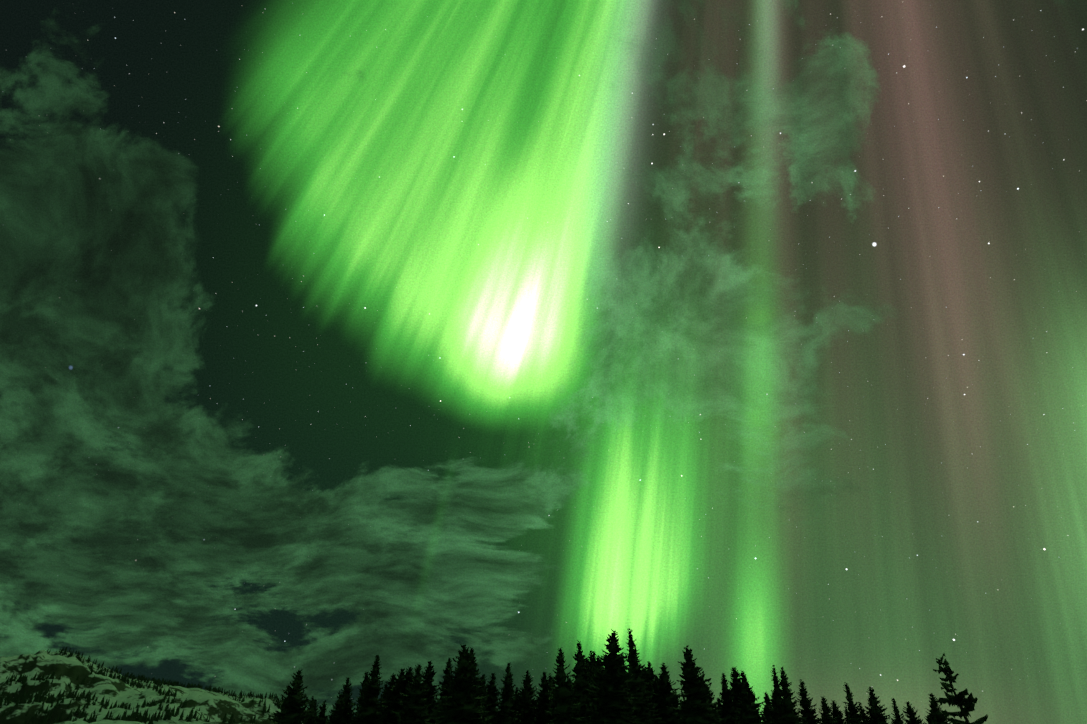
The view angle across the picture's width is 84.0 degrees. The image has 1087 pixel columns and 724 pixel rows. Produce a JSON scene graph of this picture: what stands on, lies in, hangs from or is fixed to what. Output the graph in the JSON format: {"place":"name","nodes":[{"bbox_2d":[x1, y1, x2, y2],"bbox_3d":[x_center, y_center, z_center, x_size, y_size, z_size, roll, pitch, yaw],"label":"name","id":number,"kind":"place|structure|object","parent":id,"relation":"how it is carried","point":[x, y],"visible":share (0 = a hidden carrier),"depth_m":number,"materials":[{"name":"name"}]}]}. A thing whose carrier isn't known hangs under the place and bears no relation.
{"place":"outdoors","nodes":[
{"label":"outdoors","id":0,"kind":"place"},
{"bbox_2d":[0,0,1086,723],"label":"sky","id":1,"kind":"structure","parent":0,"point":[336,336],"materials":[{"name":"green"}]},
{"bbox_3d":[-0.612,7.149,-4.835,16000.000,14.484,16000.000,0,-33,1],"label":"snowy ground","id":2,"kind":"structure","parent":0,"visible":0},
{"bbox_2d":[0,650,302,723],"bbox_3d":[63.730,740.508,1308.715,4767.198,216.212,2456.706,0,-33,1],"label":"mountain","id":3,"kind":"structure","parent":2,"relation":"on","point":[215,707],"depth_m":921.55,"materials":[{"name":"white snow"}]},
{"bbox_2d":[0,647,328,723],"bbox_3d":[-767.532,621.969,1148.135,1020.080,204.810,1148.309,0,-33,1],"label":"mountain scrub trees","id":4,"kind":"object","parent":3,"relation":"on","point":[21,698],"visible":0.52,"depth_m":827.35,"materials":[{"name":"black plant"}]},
{"bbox_2d":[268,669,313,723],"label":"spruce","id":5,"kind":"object","parent":2,"relation":"on","point":[292,710],"visible":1,"depth_m":46.77,"materials":[{"name":"black plant"}]},
{"bbox_2d":[304,696,318,723],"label":"spruce","id":6,"kind":"object","parent":2,"relation":"on","point":[311,705],"visible":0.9,"depth_m":71.64,"materials":[{"name":"black plant"}]},
{"bbox_2d":[313,699,319,719],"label":"spruce","id":7,"kind":"object","parent":2,"relation":"on","point":[316,708],"visible":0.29,"depth_m":76.11,"materials":[{"name":"black plant"}]},
{"bbox_2d":[314,700,328,723],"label":"spruce","id":8,"kind":"object","parent":2,"relation":"on","point":[322,718],"visible":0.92,"depth_m":74.13,"materials":[{"name":"black plant"}]},
{"bbox_2d":[325,694,346,723],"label":"spruce","id":9,"kind":"object","parent":2,"relation":"on","point":[335,718],"visible":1,"depth_m":62.43,"materials":[{"name":"black plant"}]},
{"bbox_2d":[330,686,354,723],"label":"spruce","id":10,"kind":"object","parent":2,"relation":"on","point":[346,711],"visible":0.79,"depth_m":64.39,"materials":[{"name":"black plant"}]},
{"bbox_2d":[330,677,356,723],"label":"spruce","id":11,"kind":"object","parent":2,"relation":"on","point":[347,683],"visible":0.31,"depth_m":69.63,"materials":[{"name":"black plant"}]},
{"bbox_2d":[346,671,369,723],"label":"spruce","id":12,"kind":"object","parent":2,"relation":"on","point":[360,697],"visible":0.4,"depth_m":63.41,"materials":[{"name":"black plant"}]},
{"bbox_2d":[354,655,385,723],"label":"spruce","id":13,"kind":"object","parent":2,"relation":"on","point":[370,713],"visible":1,"depth_m":55.19,"materials":[{"name":"black plant"}]},
{"bbox_2d":[379,681,387,705],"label":"spruce","id":14,"kind":"object","parent":2,"relation":"on","point":[384,690],"visible":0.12,"depth_m":79.38,"materials":[{"name":"black plant"}]},
{"bbox_2d":[382,688,389,721],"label":"spruce","id":15,"kind":"object","parent":2,"relation":"on","point":[385,697],"visible":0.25,"depth_m":70.24,"materials":[{"name":"black plant"}]},
{"bbox_2d":[377,673,395,711],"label":"spruce","id":16,"kind":"object","parent":2,"relation":"on","point":[392,683],"visible":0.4,"depth_m":73.37,"materials":[{"name":"black plant"}]},
{"bbox_2d":[376,668,406,723],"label":"spruce","id":17,"kind":"object","parent":2,"relation":"on","point":[392,702],"visible":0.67,"depth_m":59.34,"materials":[{"name":"black plant"}]},
{"bbox_2d":[384,666,414,723],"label":"spruce","id":18,"kind":"object","parent":2,"relation":"on","point":[406,687],"visible":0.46,"depth_m":59.85,"materials":[{"name":"black plant"}]},
{"bbox_2d":[390,664,433,723],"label":"spruce","id":19,"kind":"object","parent":2,"relation":"on","point":[414,707],"visible":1,"depth_m":55.22,"materials":[{"name":"black plant"}]},
{"bbox_2d":[421,661,444,723],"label":"spruce","id":20,"kind":"object","parent":2,"relation":"on","point":[429,673],"visible":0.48,"depth_m":60.12,"materials":[{"name":"black plant"}]},
{"bbox_2d":[434,658,454,723],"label":"spruce","id":21,"kind":"object","parent":2,"relation":"on","point":[444,684],"visible":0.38,"depth_m":71.73,"materials":[{"name":"black plant"}]},
{"bbox_2d":[431,644,496,723],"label":"spruce","id":22,"kind":"object","parent":2,"relation":"on","point":[461,708],"visible":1,"depth_m":47.56,"materials":[{"name":"black plant"}]},
{"bbox_2d":[469,647,491,723],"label":"spruce","id":23,"kind":"object","parent":2,"relation":"on","point":[477,704],"visible":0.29,"depth_m":61.43,"materials":[{"name":"black plant"}]},
{"bbox_2d":[474,658,491,723],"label":"spruce","id":24,"kind":"object","parent":2,"relation":"on","point":[482,694],"depth_m":62.75,"materials":[{"name":"black plant"}]},
{"bbox_2d":[479,674,487,702],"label":"spruce","id":25,"kind":"object","parent":2,"relation":"on","point":[484,682],"visible":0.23,"depth_m":78.78,"materials":[{"name":"black plant"}]},
{"bbox_2d":[482,673,502,723],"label":"spruce","id":26,"kind":"object","parent":2,"relation":"on","point":[492,699],"visible":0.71,"depth_m":67.31,"materials":[{"name":"black plant"}]},
{"bbox_2d":[490,663,517,723],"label":"spruce","id":27,"kind":"object","parent":2,"relation":"on","point":[506,715],"visible":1,"depth_m":65.30,"materials":[{"name":"black plant"}]},
{"bbox_2d":[498,672,521,723],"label":"spruce","id":28,"kind":"object","parent":2,"relation":"on","point":[513,708],"visible":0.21,"depth_m":71.22,"materials":[{"name":"black plant"}]},
{"bbox_2d":[513,687,522,723],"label":"spruce","id":29,"kind":"object","parent":2,"relation":"on","point":[517,701],"visible":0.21,"depth_m":86.98,"materials":[{"name":"black plant"}]},
{"bbox_2d":[519,679,533,723],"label":"spruce","id":30,"kind":"object","parent":2,"relation":"on","point":[526,712],"visible":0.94,"depth_m":77.71,"materials":[{"name":"black plant"}]},
{"bbox_2d":[516,670,537,723],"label":"spruce","id":31,"kind":"object","parent":2,"relation":"on","point":[529,681],"visible":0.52,"depth_m":87.64,"materials":[{"name":"black plant"}]},
{"bbox_2d":[529,672,556,723],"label":"spruce","id":32,"kind":"object","parent":2,"relation":"on","point":[541,715],"visible":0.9,"depth_m":73.75,"materials":[{"name":"black plant"}]},
{"bbox_2d":[534,673,557,719],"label":"spruce","id":33,"kind":"object","parent":2,"relation":"on","point":[551,682],"visible":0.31,"depth_m":85.70,"materials":[{"name":"black plant"}]},
{"bbox_2d":[544,647,587,723],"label":"spruce","id":34,"kind":"object","parent":2,"relation":"on","point":[563,711],"visible":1,"depth_m":47.97,"materials":[{"name":"black plant"}]},
{"bbox_2d":[570,640,593,723],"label":"spruce","id":35,"kind":"object","parent":2,"relation":"on","point":[579,669],"visible":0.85,"depth_m":56.99,"materials":[{"name":"black plant"}]},
{"bbox_2d":[585,650,592,697],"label":"spruce","id":36,"kind":"object","parent":2,"relation":"on","point":[590,663],"visible":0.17,"depth_m":69.41,"materials":[{"name":"black plant"}]},
{"bbox_2d":[586,651,596,707],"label":"spruce","id":37,"kind":"object","parent":2,"relation":"on","point":[594,659],"visible":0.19,"depth_m":66.92,"materials":[{"name":"black plant"}]},
{"bbox_2d":[587,655,603,715],"bbox_3d":[5.791,36.377,61.975,5.398,11.610,5.729,-12,-34,21],"label":"spruce","id":38,"kind":"object","parent":2,"relation":"on","point":[591,695],"visible":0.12,"depth_m":63.55,"materials":[{"name":"black plant"}]},
{"bbox_2d":[578,629,642,723],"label":"spruce","id":39,"kind":"object","parent":2,"relation":"on","point":[610,705],"visible":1,"depth_m":51.74,"materials":[{"name":"black plant"}]},
{"bbox_2d":[621,626,657,723],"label":"spruce","id":40,"kind":"object","parent":2,"relation":"on","point":[634,685],"visible":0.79,"depth_m":60.40,"materials":[{"name":"black plant"}]},
{"bbox_2d":[641,666,651,702],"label":"spruce","id":41,"kind":"object","parent":2,"relation":"on","point":[643,671],"visible":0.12,"depth_m":76.41,"materials":[{"name":"black plant"}]},
{"bbox_2d":[637,660,662,723],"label":"spruce","id":42,"kind":"object","parent":2,"relation":"on","point":[643,689],"visible":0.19,"depth_m":62.09,"materials":[{"name":"black plant"}]},
{"bbox_2d":[645,661,658,698],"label":"spruce","id":43,"kind":"object","parent":2,"relation":"on","point":[650,674],"visible":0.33,"depth_m":81.24,"materials":[{"name":"black plant"}]},
{"bbox_2d":[650,662,684,723],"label":"spruce","id":44,"kind":"object","parent":2,"relation":"on","point":[665,697],"visible":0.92,"depth_m":68.21,"materials":[{"name":"black plant"}]},
{"bbox_2d":[665,645,726,723],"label":"spruce","id":45,"kind":"object","parent":2,"relation":"on","point":[694,706],"visible":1,"depth_m":50.47,"materials":[{"name":"black plant"}]},
{"bbox_2d":[701,674,720,723],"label":"spruce","id":46,"kind":"object","parent":2,"relation":"on","point":[709,702],"visible":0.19,"depth_m":67.39,"materials":[{"name":"black plant"}]},
{"bbox_2d":[708,690,721,720],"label":"spruce","id":47,"kind":"object","parent":2,"relation":"on","point":[712,699],"visible":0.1,"depth_m":78.20,"materials":[{"name":"black plant"}]},
{"bbox_2d":[716,697,720,717],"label":"spruce","id":48,"kind":"object","parent":2,"relation":"on","point":[718,699],"visible":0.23,"depth_m":81.74,"materials":[{"name":"black plant"}]},
{"bbox_2d":[715,673,741,723],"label":"spruce","id":49,"kind":"object","parent":2,"relation":"on","point":[727,709],"visible":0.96,"depth_m":73.26,"materials":[{"name":"black plant"}]},
{"bbox_2d":[728,666,767,723],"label":"spruce","id":50,"kind":"object","parent":2,"relation":"on","point":[735,684],"visible":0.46,"depth_m":75.38,"materials":[{"name":"black plant"}]},
{"bbox_2d":[732,685,764,723],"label":"spruce","id":51,"kind":"object","parent":2,"relation":"on","point":[748,713],"visible":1,"depth_m":68.06,"materials":[{"name":"black plant"}]},
{"bbox_2d":[738,670,769,723],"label":"spruce","id":52,"kind":"object","parent":2,"relation":"on","point":[744,680],"visible":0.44,"depth_m":74.49,"materials":[{"name":"black plant"}]},
{"bbox_2d":[761,692,770,723],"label":"spruce","id":53,"kind":"object","parent":2,"relation":"on","point":[766,701],"visible":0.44,"depth_m":90.22,"materials":[{"name":"black plant"}]},
{"bbox_2d":[767,695,775,723],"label":"spruce","id":54,"kind":"object","parent":2,"relation":"on","point":[771,712],"visible":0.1,"depth_m":75.72,"materials":[{"name":"black plant"}]},
{"bbox_2d":[766,665,782,723],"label":"spruce","id":55,"kind":"object","parent":2,"relation":"on","point":[777,697],"visible":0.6,"depth_m":70.00,"materials":[{"name":"black plant"}]},
{"bbox_2d":[774,667,807,723],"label":"spruce","id":56,"kind":"object","parent":2,"relation":"on","point":[787,705],"visible":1,"depth_m":67.34,"materials":[{"name":"black plant"}]},
{"bbox_2d":[796,679,821,723],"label":"spruce","id":57,"kind":"object","parent":2,"relation":"on","point":[805,703],"visible":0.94,"depth_m":74.82,"materials":[{"name":"black plant"}]},
{"bbox_2d":[816,697,838,723],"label":"spruce","id":58,"kind":"object","parent":2,"relation":"on","point":[826,717],"visible":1,"depth_m":67.39,"materials":[{"name":"black plant"}]},
{"bbox_2d":[830,700,846,723],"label":"spruce","id":59,"kind":"object","parent":2,"relation":"on","point":[836,712],"visible":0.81,"depth_m":83.27,"materials":[{"name":"black plant"}]},
{"bbox_2d":[844,706,850,723],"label":"spruce","id":60,"kind":"object","parent":2,"relation":"on","point":[847,716],"visible":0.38,"depth_m":80.35,"materials":[{"name":"black plant"}]},
{"bbox_2d":[843,682,867,723],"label":"spruce","id":61,"kind":"object","parent":2,"relation":"on","point":[854,716],"visible":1,"depth_m":70.68,"materials":[{"name":"black plant"}]},
{"bbox_2d":[858,701,869,721],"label":"spruce","id":62,"kind":"object","parent":2,"relation":"on","point":[861,711],"visible":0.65,"depth_m":74.65,"materials":[{"name":"black plant"}]},
{"bbox_2d":[861,687,893,723],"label":"spruce","id":63,"kind":"object","parent":2,"relation":"on","point":[875,711],"visible":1,"depth_m":69.87,"materials":[{"name":"black plant"}]},
{"bbox_2d":[891,698,905,723],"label":"spruce","id":64,"kind":"object","parent":2,"relation":"on","point":[897,720],"visible":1,"depth_m":74.78,"materials":[{"name":"black plant"}]},
{"bbox_2d":[901,701,923,723],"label":"spruce","id":65,"kind":"object","parent":2,"relation":"on","point":[910,712],"visible":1,"depth_m":71.69,"materials":[{"name":"black plant"}]},
{"bbox_2d":[930,716,940,723],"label":"spruce","id":66,"kind":"object","parent":2,"relation":"on","point":[934,720],"visible":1,"depth_m":65.65,"materials":[{"name":"black plant"}]},
{"bbox_2d":[925,693,951,723],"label":"spruce","id":67,"kind":"object","parent":2,"relation":"on","point":[938,714],"visible":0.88,"depth_m":67.82,"materials":[{"name":"black plant"}]},
{"bbox_2d":[933,653,987,723],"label":"conifer tree","id":68,"kind":"object","parent":2,"relation":"on","point":[959,700],"visible":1,"depth_m":13.18,"materials":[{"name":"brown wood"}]}
]}

